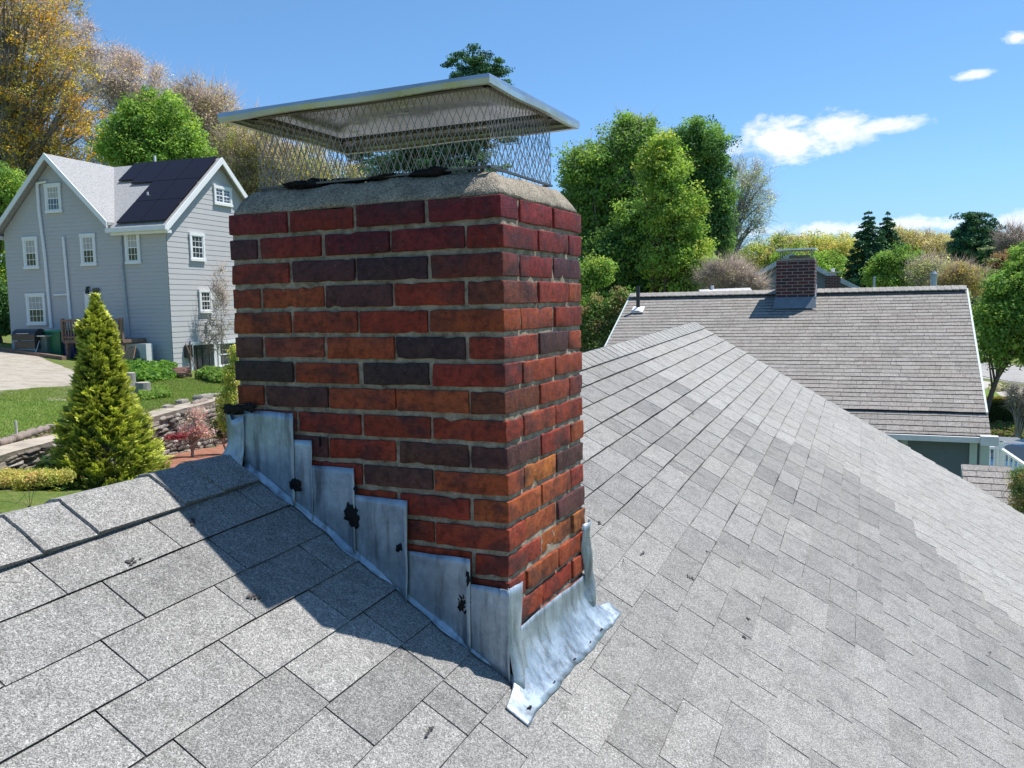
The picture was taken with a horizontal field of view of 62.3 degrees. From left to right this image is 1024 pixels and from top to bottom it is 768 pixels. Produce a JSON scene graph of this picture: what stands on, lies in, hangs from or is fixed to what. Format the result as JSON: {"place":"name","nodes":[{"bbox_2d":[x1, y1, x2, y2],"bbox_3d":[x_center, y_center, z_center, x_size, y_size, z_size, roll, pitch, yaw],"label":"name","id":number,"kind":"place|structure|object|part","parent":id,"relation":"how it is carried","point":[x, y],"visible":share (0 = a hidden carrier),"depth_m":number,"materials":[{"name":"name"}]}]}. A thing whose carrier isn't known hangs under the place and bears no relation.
{"place":"outdoors","nodes":[
{"label":"outdoors","id":0,"kind":"place"},
{"bbox_2d":[0,398,66,436],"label":"lawn","id":1,"kind":"structure","parent":0,"point":[11,415],"depth_m":17.53,"materials":[{"name":"green plant"}]},
{"bbox_2d":[0,351,77,400],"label":"driveway","id":2,"kind":"structure","parent":0,"point":[20,371],"depth_m":25.60,"materials":[{"name":"grey concrete"}]},
{"bbox_2d":[12,329,52,351],"bbox_3d":[-18.254,-1.618,32.339,1.540,0.983,0.592,1,6,18],"label":"barbecue grill","id":3,"kind":"object","parent":2,"relation":"on","point":[19,336],"visible":0.92,"depth_m":32.16,"materials":[{"name":"metal"}]},
{"bbox_2d":[189,341,190,377],"bbox_3d":[-10.956,-0.841,28.867,0.093,1.252,0.042,1,6,18],"label":"stake","id":4,"kind":"object","parent":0,"point":[190,354],"visible":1,"depth_m":28.83,"materials":[{"name":"brown wood"}]},
{"bbox_2d":[0,288,1023,513],"bbox_3d":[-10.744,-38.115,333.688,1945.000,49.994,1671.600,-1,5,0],"label":"ground","id":5,"kind":"structure","parent":0,"point":[39,498],"depth_m":12.63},
{"bbox_2d":[0,279,10,342],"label":"dark shrub","id":6,"kind":"object","parent":5,"relation":"on","point":[5,328],"visible":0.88,"depth_m":36.66,"materials":[{"name":"green plant"}]},
{"bbox_2d":[0,436,16,445],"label":"log","id":7,"kind":"object","parent":5,"relation":"on","point":[7,440],"visible":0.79,"depth_m":14.04,"materials":[{"name":"beige stone"}]},
{"bbox_2d":[0,160,26,304],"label":"leafy tree","id":8,"kind":"object","parent":5,"relation":"on","point":[9,189],"visible":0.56,"depth_m":42.96,"materials":[{"name":"green plant"}]},
{"bbox_2d":[14,421,17,433],"bbox_3d":[-8.511,0.804,14.556,0.035,0.350,0.040,-1,5,0],"label":"stake","id":9,"kind":"object","parent":5,"relation":"on","point":[16,429],"visible":0.65,"depth_m":14.54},
{"bbox_2d":[9,429,37,441],"bbox_3d":[-8.520,0.903,14.781,0.168,0.188,0.867,-2,5,-9],"label":"rock","id":10,"kind":"object","parent":5,"relation":"on","point":[23,435],"visible":0.83,"depth_m":14.72,"materials":[{"name":"beige stone"}]},
{"bbox_2d":[0,347,66,359],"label":"timber edging","id":11,"kind":"object","parent":5,"relation":"on","point":[51,356],"visible":0.67,"depth_m":31.71,"materials":[{"name":"brown wood"}]},
{"bbox_2d":[0,465,76,506],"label":"shrub","id":12,"kind":"object","parent":5,"relation":"on","point":[21,478],"visible":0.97,"depth_m":10.62,"materials":[{"name":"yellow plant"}]},
{"bbox_2d":[34,336,50,353],"bbox_3d":[-17.849,-1.523,32.573,0.707,0.858,0.766,1,6,18],"label":"wheelie bin","id":13,"kind":"object","parent":5,"relation":"on","point":[45,344],"visible":0.38,"depth_m":32.27,"materials":[{"name":"grey plastic"}]},
{"bbox_2d":[32,424,55,433],"bbox_3d":[-8.656,0.837,15.643,0.145,0.163,0.808,-2,5,-6],"label":"log","id":14,"kind":"object","parent":5,"relation":"on","point":[41,429],"visible":0.69,"depth_m":15.55,"materials":[{"name":"beige stone"}]},
{"bbox_2d":[12,461,80,490],"bbox_3d":[-7.232,1.471,13.206,1.000,0.583,1.054,-1,5,0],"label":"shrub","id":15,"kind":"object","parent":5,"relation":"on","point":[36,487],"visible":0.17,"depth_m":12.95,"materials":[{"name":"green plant"}]},
{"bbox_2d":[42,328,72,355],"bbox_3d":[-17.363,-1.599,32.622,0.817,1.092,0.886,1,6,18],"label":"wheelie bin","id":16,"kind":"object","parent":5,"relation":"on","point":[56,344],"visible":0.59,"depth_m":32.27,"materials":[{"name":"green plastic"}]},
{"bbox_2d":[0,0,115,276],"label":"oak tree","id":17,"kind":"object","parent":5,"relation":"on","point":[21,148],"visible":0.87,"depth_m":48.15,"materials":[{"name":"yellow plant"}]},
{"bbox_2d":[63,332,80,356],"bbox_3d":[-16.808,-1.508,32.555,0.751,1.020,0.814,1,6,18],"label":"wheelie bin","id":18,"kind":"object","parent":5,"relation":"on","point":[73,346],"visible":0.27,"depth_m":32.24,"materials":[{"name":"blue plastic"}]},
{"bbox_2d":[0,0,147,150],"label":"bare tree","id":19,"kind":"object","parent":5,"relation":"on","point":[96,52],"visible":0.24,"depth_m":75.41,"materials":[{"name":"brown plant"}]},
{"bbox_2d":[1,400,193,444],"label":"leaf litter","id":20,"kind":"object","parent":5,"relation":"on","point":[42,434],"visible":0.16,"depth_m":15.38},
{"bbox_2d":[33,292,175,491],"bbox_3d":[-6.637,0.159,13.530,2.117,3.236,2.256,-1,5,0],"label":"golden arborvitae","id":21,"kind":"object","parent":5,"relation":"on","point":[105,410],"visible":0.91,"depth_m":13.18,"materials":[{"name":"green plant"}]},
{"bbox_2d":[0,378,223,437],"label":"grass","id":22,"kind":"structure","parent":5,"relation":"on","point":[31,394],"depth_m":20.23,"materials":[{"name":"green plant"}]},
{"bbox_2d":[0,393,238,489],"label":"stone wall","id":23,"kind":"structure","parent":5,"relation":"on","point":[27,453],"depth_m":18.91,"materials":[{"name":"grey stone"}]},
{"bbox_2d":[190,398,207,403],"bbox_3d":[-8.067,0.473,21.881,0.156,0.178,0.936,-1,5,0],"label":"log","id":24,"kind":"object","parent":23,"relation":"on","point":[199,401],"visible":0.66,"depth_m":21.72,"materials":[{"name":"grey stone"}]},
{"bbox_2d":[192,393,213,399],"bbox_3d":[-8.294,0.391,22.749,0.356,0.261,0.537,1,6,18],"label":"rock","id":25,"kind":"object","parent":23,"relation":"on","point":[207,396],"visible":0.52,"depth_m":22.58,"materials":[{"name":"stone"}]},
{"bbox_2d":[0,153,247,370],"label":"house","id":26,"kind":"structure","parent":5,"relation":"on","point":[136,246],"depth_m":33.05,"materials":[{"name":"grey wood"}]},
{"bbox_2d":[21,236,39,268],"bbox_3d":[-19.073,-5.193,33.574,0.783,1.269,0.075,1,6,18],"label":"window","id":27,"kind":"structure","parent":26,"relation":"in","point":[30,244],"depth_m":33.58,"materials":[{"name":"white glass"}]},
{"bbox_2d":[25,293,47,324],"bbox_3d":[-18.960,-2.976,33.757,1.016,1.272,0.075,1,6,18],"label":"window","id":28,"kind":"structure","parent":26,"relation":"in","point":[36,313],"depth_m":33.76,"materials":[{"name":"white glass"}]},
{"bbox_2d":[43,183,62,213],"bbox_3d":[-17.864,-7.233,32.980,0.840,1.135,0.075,1,6,18],"label":"window","id":29,"kind":"structure","parent":26,"relation":"in","point":[52,191],"depth_m":32.98,"materials":[{"name":"white glass"}]},
{"bbox_2d":[79,233,97,265],"bbox_3d":[-16.355,-5.180,32.693,0.770,1.236,0.075,1,6,18],"label":"window","id":30,"kind":"structure","parent":26,"relation":"in","point":[88,253],"depth_m":32.70,"materials":[{"name":"white glass"}]},
{"bbox_2d":[84,288,100,309],"bbox_3d":[-16.258,-2.871,32.897,0.727,1.674,0.082,1,6,18],"label":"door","id":31,"kind":"structure","parent":26,"relation":"in","point":[94,290],"depth_m":32.89,"materials":[{"name":"white glass"}]},
{"bbox_2d":[124,235,141,263],"bbox_3d":[-14.354,-5.169,32.045,0.732,1.248,0.075,1,6,18],"label":"window","id":32,"kind":"structure","parent":26,"relation":"in","point":[132,242],"depth_m":32.06,"materials":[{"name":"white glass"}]},
{"bbox_2d":[188,232,206,261],"bbox_3d":[-12.312,-5.363,33.190,0.075,1.101,0.911,1,6,18],"label":"window","id":33,"kind":"structure","parent":26,"relation":"in","point":[196,240],"depth_m":33.20,"materials":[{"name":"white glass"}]},
{"bbox_2d":[191,340,217,370],"bbox_3d":[-12.250,-1.052,33.644,0.100,1.307,1.587,1,6,18],"label":"door","id":34,"kind":"structure","parent":26,"relation":"in","point":[199,361],"depth_m":33.52,"materials":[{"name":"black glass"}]},
{"bbox_2d":[198,289,213,312],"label":"window","id":35,"kind":"structure","parent":26,"relation":"in","point":[204,294],"depth_m":33.64,"materials":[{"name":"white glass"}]},
{"bbox_2d":[213,185,232,206],"bbox_3d":[-11.811,-7.684,34.663,0.075,0.782,1.190,1,6,18],"label":"window","id":36,"kind":"structure","parent":26,"relation":"in","point":[222,195],"depth_m":34.63,"materials":[{"name":"white glass"}]},
{"bbox_2d":[217,340,235,366],"bbox_3d":[-11.735,-1.254,35.107,0.075,1.127,1.402,1,6,18],"label":"window","id":37,"kind":"structure","parent":26,"relation":"in","point":[230,342],"depth_m":34.91,"materials":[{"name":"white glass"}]},
{"bbox_2d":[122,346,135,359],"bbox_3d":[-14.022,-1.038,30.829,0.750,0.700,0.200,1,6,18],"label":"board","id":38,"kind":"object","parent":5,"relation":"on","point":[129,354],"visible":0.57,"depth_m":30.75,"materials":[{"name":"wood"}]},
{"bbox_2d":[127,372,135,385],"bbox_3d":[-10.937,-0.086,24.192,0.415,0.482,0.426,-1,5,0],"label":"tree stump","id":39,"kind":"object","parent":5,"relation":"on","point":[133,376],"visible":0.41,"depth_m":24.11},
{"bbox_2d":[74,43,192,165],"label":"bare tree","id":40,"kind":"object","parent":5,"relation":"on","point":[131,67],"visible":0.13,"depth_m":70.93,"materials":[{"name":"brown plant"}]},
{"bbox_2d":[90,359,177,382],"bbox_3d":[-13.635,-0.632,30.205,3.281,0.946,10.449,-3,6,-21],"label":"ground cover","id":41,"kind":"object","parent":5,"relation":"on","point":[148,371],"visible":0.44,"depth_m":27.73,"materials":[{"name":"green plant"}]},
{"bbox_2d":[126,343,152,361],"bbox_3d":[-13.974,-1.072,31.814,0.920,0.890,0.400,1,6,18],"label":"heat pump","id":42,"kind":"object","parent":5,"relation":"on","point":[143,351],"visible":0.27,"depth_m":31.61,"materials":[{"name":"white metal"}]},
{"bbox_2d":[135,382,150,393],"bbox_3d":[-10.046,0.131,23.078,0.437,0.362,0.448,-1,5,0],"label":"tree stump","id":43,"kind":"object","parent":5,"relation":"on","point":[143,385],"visible":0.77,"depth_m":22.91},
{"bbox_2d":[83,85,217,166],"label":"maple tree","id":44,"kind":"object","parent":5,"relation":"on","point":[138,131],"visible":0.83,"depth_m":44.91,"materials":[{"name":"green plant"}]},
{"bbox_2d":[80,443,226,476],"bbox_3d":[-5.614,1.701,20.238,4.616,1.335,12.105,-1,5,0],"label":"mulch bed","id":45,"kind":"object","parent":5,"relation":"on","point":[203,453],"visible":0.1,"depth_m":19.15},
{"bbox_2d":[163,432,187,458],"bbox_3d":[-7.215,1.384,18.143,0.531,0.718,0.543,-1,5,0],"label":"red shrub","id":46,"kind":"object","parent":45,"relation":"on","point":[178,436],"visible":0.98,"depth_m":18.09,"materials":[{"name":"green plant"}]},
{"bbox_2d":[174,404,219,456],"bbox_3d":[-6.908,1.017,18.655,1.215,1.421,0.861,-1,5,0],"label":"flowering tree","id":47,"kind":"object","parent":45,"relation":"on","point":[195,434],"visible":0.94,"depth_m":18.59,"materials":[{"name":"pink plant"}]},
{"bbox_2d":[205,418,226,449],"bbox_3d":[-6.629,1.227,19.197,0.660,0.994,0.631,-1,5,0],"label":"dark shrub","id":48,"kind":"object","parent":45,"relation":"on","point":[219,433],"visible":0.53,"depth_m":19.03,"materials":[{"name":"green plant"}]},
{"bbox_2d":[213,344,239,436],"bbox_3d":[-5.883,0.429,17.616,0.608,2.559,0.606,-6,7,-41],"label":"shrub","id":49,"kind":"object","parent":45,"relation":"on","point":[229,392],"visible":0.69,"depth_m":17.51,"materials":[{"name":"green plant"}]},
{"bbox_2d":[138,384,171,400],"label":"weeds","id":50,"kind":"object","parent":5,"relation":"on","point":[158,392],"visible":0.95,"depth_m":22.42,"materials":[{"name":"green plant"}]},
{"bbox_2d":[161,404,173,407],"bbox_3d":[-8.281,0.571,20.369,0.212,0.156,0.291,1,6,21],"label":"rock","id":51,"kind":"object","parent":5,"relation":"on","point":[168,406],"visible":0.52,"depth_m":20.30,"materials":[{"name":"stone"}]},
{"bbox_2d":[172,367,191,376],"bbox_3d":[-11.198,-0.389,28.534,0.761,0.330,0.690,-1,5,0],"label":"brick pile","id":52,"kind":"object","parent":5,"relation":"on","point":[182,371],"visible":0.86,"depth_m":28.47,"materials":[{"name":"ceramic"}]},
{"bbox_2d":[175,399,188,403],"bbox_3d":[-8.393,0.471,21.591,0.262,0.181,0.385,1,6,21],"label":"rock","id":53,"kind":"object","parent":5,"relation":"on","point":[180,401],"visible":0.61,"depth_m":21.45,"materials":[{"name":"stone"}]},
{"bbox_2d":[185,343,196,369],"bbox_3d":[-11.210,-0.845,29.715,0.497,1.164,0.039,0,5,12],"label":"garden tool","id":54,"kind":"object","parent":5,"relation":"on","point":[191,357],"visible":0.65,"depth_m":29.70,"materials":[{"name":"brown wood"}]},
{"bbox_2d":[157,62,250,158],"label":"budding tree","id":55,"kind":"object","parent":5,"relation":"on","point":[202,105],"visible":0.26,"depth_m":63.46,"materials":[{"name":"brown plant"}]},
{"bbox_2d":[193,252,234,366],"bbox_3d":[-11.609,-2.778,33.380,2.372,4.911,1.718,-1,5,0],"label":"tree","id":56,"kind":"object","parent":5,"relation":"on","point":[222,293],"visible":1,"depth_m":33.33,"materials":[{"name":"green plant"}]},
{"bbox_2d":[194,364,238,383],"bbox_3d":[-10.329,-0.381,29.704,1.484,0.645,5.364,-3,6,-17],"label":"ground cover","id":57,"kind":"object","parent":5,"relation":"on","point":[208,373],"visible":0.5,"depth_m":27.94,"materials":[{"name":"green plant"}]},
{"bbox_2d":[203,98,303,195],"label":"budding tree","id":58,"kind":"object","parent":5,"relation":"on","point":[243,164],"visible":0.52,"depth_m":53.93,"materials":[{"name":"brown plant"}]},
{"bbox_2d":[266,139,367,185],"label":"budding tree","id":59,"kind":"object","parent":5,"relation":"on","point":[318,165],"visible":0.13,"depth_m":55.86,"materials":[{"name":"brown plant"}]},
{"bbox_2d":[346,91,375,177],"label":"spruce tree","id":60,"kind":"object","parent":5,"relation":"on","point":[364,162],"visible":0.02,"depth_m":70.16,"materials":[{"name":"green plant"}]},
{"bbox_2d":[359,43,519,175],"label":"pine tree","id":61,"kind":"object","parent":5,"relation":"on","point":[477,64],"visible":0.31,"depth_m":50.02,"materials":[{"name":"green plant"}]},
{"bbox_2d":[1,254,1001,289],"bbox_3d":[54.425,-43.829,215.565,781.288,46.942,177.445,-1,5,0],"label":"woodland","id":62,"kind":"object","parent":5,"relation":"on","point":[989,274],"visible":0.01,"depth_m":136.73,"materials":[{"name":"green plant"}]},
{"bbox_2d":[0,73,1023,767],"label":"house","id":63,"kind":"structure","parent":5,"relation":"on","point":[450,497],"depth_m":2.21,"materials":[{"name":"tile"}]},
{"bbox_2d":[579,254,618,318],"bbox_3d":[2.635,-0.833,27.022,1.677,6.568,1.264,-1,5,0],"label":"shrub","id":64,"kind":"object","parent":5,"relation":"on","point":[594,273],"visible":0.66,"depth_m":26.59,"materials":[{"name":"green plant"}]},
{"bbox_2d":[579,285,635,352],"bbox_3d":[2.412,0.072,23.123,2.274,5.470,1.306,-1,5,0],"label":"shrub","id":65,"kind":"object","parent":5,"relation":"on","point":[596,329],"visible":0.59,"depth_m":22.71,"materials":[{"name":"green plant"}]},
{"bbox_2d":[550,100,665,258],"bbox_3d":[4.729,-6.200,40.686,6.572,14.729,4.694,-2,5,-9],"label":"maple tree","id":66,"kind":"object","parent":5,"relation":"on","point":[595,179],"visible":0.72,"depth_m":39.47,"materials":[{"name":"green plant"}]},
{"bbox_2d":[578,189,699,316],"bbox_3d":[5.596,-3.796,38.763,5.827,10.254,4.252,1,6,25],"label":"maple tree","id":67,"kind":"object","parent":5,"relation":"on","point":[619,240],"visible":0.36,"depth_m":37.82,"materials":[{"name":"green plant"}]},
{"bbox_2d":[630,126,724,292],"bbox_3d":[7.218,-4.758,36.718,4.260,12.451,3.219,-1,5,0],"label":"maple tree","id":68,"kind":"object","parent":5,"relation":"on","point":[678,246],"visible":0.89,"depth_m":35.96,"materials":[{"name":"green plant"}]},
{"bbox_2d":[663,113,743,288],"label":"round tree","id":69,"kind":"object","parent":5,"relation":"on","point":[707,148],"visible":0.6,"depth_m":44.47,"materials":[{"name":"green plant"}]},
{"bbox_2d":[697,285,750,291],"bbox_3d":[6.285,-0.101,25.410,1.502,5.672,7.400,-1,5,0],"label":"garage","id":70,"kind":"structure","parent":5,"relation":"on","point":[728,289],"depth_m":24.79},
{"bbox_2d":[685,245,773,289],"bbox_3d":[8.048,-1.565,30.907,3.770,7.128,2.620,-1,5,0],"label":"bare tree","id":71,"kind":"object","parent":5,"relation":"on","point":[722,272],"visible":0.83,"depth_m":30.45,"materials":[{"name":"brown plant"}]},
{"bbox_2d":[723,147,786,288],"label":"willow tree","id":72,"kind":"object","parent":5,"relation":"on","point":[743,203],"visible":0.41,"depth_m":48.99,"materials":[{"name":"grey plant"}]},
{"bbox_2d":[737,227,809,275],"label":"budding tree","id":73,"kind":"object","parent":5,"relation":"on","point":[778,241],"visible":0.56,"depth_m":102.86,"materials":[{"name":"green plant"}]},
{"bbox_2d":[604,248,998,476],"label":"house","id":74,"kind":"structure","parent":5,"relation":"on","point":[901,364],"depth_m":15.75,"materials":[{"name":"tile"}]},
{"bbox_2d":[747,253,858,289],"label":"house","id":75,"kind":"structure","parent":5,"relation":"on","point":[827,279],"depth_m":35.09,"materials":[{"name":"stone"}]},
{"bbox_2d":[769,248,848,278],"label":"maple tree","id":76,"kind":"object","parent":5,"relation":"on","point":[828,260],"visible":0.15,"depth_m":58.76,"materials":[{"name":"green plant"}]},
{"bbox_2d":[787,228,860,264],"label":"budding tree","id":77,"kind":"object","parent":5,"relation":"on","point":[843,243],"visible":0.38,"depth_m":117.06,"materials":[{"name":"yellow plant"}]},
{"bbox_2d":[841,210,887,287],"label":"spruce tree","id":78,"kind":"object","parent":5,"relation":"on","point":[867,237],"visible":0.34,"depth_m":82.65,"materials":[{"name":"green plant"}]},
{"bbox_2d":[858,241,924,287],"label":"maple tree","id":79,"kind":"object","parent":5,"relation":"on","point":[885,269],"visible":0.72,"depth_m":60.71,"materials":[{"name":"green plant"}]},
{"bbox_2d":[876,211,907,286],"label":"spruce tree","id":80,"kind":"object","parent":5,"relation":"on","point":[888,234],"visible":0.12,"depth_m":90.49,"materials":[{"name":"green plant"}]},
{"bbox_2d":[888,221,953,262],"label":"budding tree","id":81,"kind":"object","parent":5,"relation":"on","point":[936,241],"visible":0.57,"depth_m":121.85,"materials":[{"name":"yellow plant"}]},
{"bbox_2d":[897,245,974,292],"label":"budding tree","id":82,"kind":"object","parent":5,"relation":"on","point":[923,265],"visible":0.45,"depth_m":55.33,"materials":[{"name":"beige plant"}]},
{"bbox_2d":[923,254,994,298],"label":"tree","id":83,"kind":"object","parent":5,"relation":"on","point":[959,273],"visible":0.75,"depth_m":41.30,"materials":[{"name":"plant"}]},
{"bbox_2d":[944,211,1006,315],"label":"pine tree","id":84,"kind":"object","parent":5,"relation":"on","point":[971,234],"visible":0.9,"depth_m":94.14,"materials":[{"name":"green plant"}]},
{"bbox_2d":[970,245,1002,331],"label":"pine tree","id":85,"kind":"object","parent":5,"relation":"on","point":[991,259],"visible":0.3,"depth_m":69.33,"materials":[{"name":"green plant"}]},
{"bbox_2d":[961,464,1015,505],"bbox_3d":[6.573,2.596,11.538,0.714,2.648,2.064,1,6,23],"label":"porch","id":86,"kind":"object","parent":5,"relation":"on","point":[991,480],"visible":0.23,"depth_m":12.13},
{"bbox_2d":[989,441,1003,466],"bbox_3d":[9.992,1.851,17.664,0.436,1.356,0.140,4,7,42],"label":"railing","id":87,"kind":"object","parent":5,"relation":"on","point":[995,459],"visible":0.24,"depth_m":17.54,"materials":[{"name":"white wood"}]},
{"bbox_2d":[996,441,1023,486],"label":"railing","id":88,"kind":"object","parent":87,"relation":"attached to","point":[1012,456],"visible":0.35,"depth_m":17.25,"materials":[{"name":"white wood"}]},
{"bbox_2d":[971,254,1023,417],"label":"maple tree","id":89,"kind":"object","parent":5,"relation":"on","point":[998,318],"visible":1,"depth_m":30.59,"materials":[{"name":"green plant"}]},
{"bbox_2d":[983,249,1013,274],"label":"tree","id":90,"kind":"object","parent":5,"relation":"on","point":[997,264],"visible":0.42,"depth_m":75.19,"materials":[{"name":"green plant"}]},
{"bbox_2d":[988,381,1011,391],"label":"garden plants","id":91,"kind":"object","parent":5,"relation":"on","point":[1002,385],"visible":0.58,"depth_m":44.09,"materials":[{"name":"beige plant"}]},
{"bbox_2d":[986,396,1023,423],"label":"hedge","id":92,"kind":"object","parent":5,"relation":"on","point":[998,413],"visible":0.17,"depth_m":32.04,"materials":[{"name":"green plant"}]},
{"bbox_2d":[988,213,1023,255],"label":"bare tree","id":93,"kind":"object","parent":5,"relation":"on","point":[1012,231],"visible":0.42,"depth_m":78.79,"materials":[{"name":"grey plant"}]},
{"bbox_2d":[989,420,1023,438],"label":"garden plants","id":94,"kind":"object","parent":5,"relation":"on","point":[999,428],"visible":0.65,"depth_m":29.30,"materials":[{"name":"green plant"}]},
{"bbox_2d":[990,439,1023,482],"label":"parked car","id":95,"kind":"object","parent":5,"relation":"on","point":[1017,450],"visible":0.13,"depth_m":19.63,"materials":[{"name":"blue paint"}]},
{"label":"rear window","id":96,"kind":"part","parent":95,"relation":"part of","materials":[{"name":"glass"}]},
{"bbox_2d":[991,437,1023,452],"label":"parked car","id":97,"kind":"object","parent":5,"relation":"on","point":[1009,440],"visible":0.03,"depth_m":20.35,"materials":[{"name":"grey paint"}]},
{"bbox_2d":[992,376,1023,438],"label":"bare tree","id":98,"kind":"object","parent":5,"relation":"on","point":[1014,398],"visible":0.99,"depth_m":24.15,"materials":[{"name":"grey plant"}]},
{"bbox_2d":[1002,241,1023,268],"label":"leafy tree","id":99,"kind":"object","parent":5,"relation":"on","point":[1014,253],"visible":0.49,"depth_m":65.49,"materials":[{"name":"green plant"}]},
{"bbox_2d":[1003,464,1023,513],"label":"shrub","id":100,"kind":"object","parent":5,"relation":"on","point":[1017,492],"visible":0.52,"depth_m":10.65,"materials":[{"name":"green plant"}]},
{"bbox_2d":[0,0,1023,261],"label":"sky","id":101,"kind":"structure","parent":0,"point":[911,110],"materials":[{"name":"blue"}]},
{"bbox_2d":[985,389,999,396],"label":"lawn","id":102,"kind":"structure","parent":0,"point":[987,392],"depth_m":42.62,"materials":[{"name":"green plant"}]},
{"bbox_2d":[980,362,1023,383],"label":"street","id":103,"kind":"structure","parent":0,"point":[1015,372],"depth_m":53.29,"materials":[{"name":"grey asphalt"}]},
{"bbox_2d":[983,381,1023,395],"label":"pavement","id":104,"kind":"structure","parent":0,"point":[986,383],"depth_m":45.18,"materials":[{"name":"concrete"}]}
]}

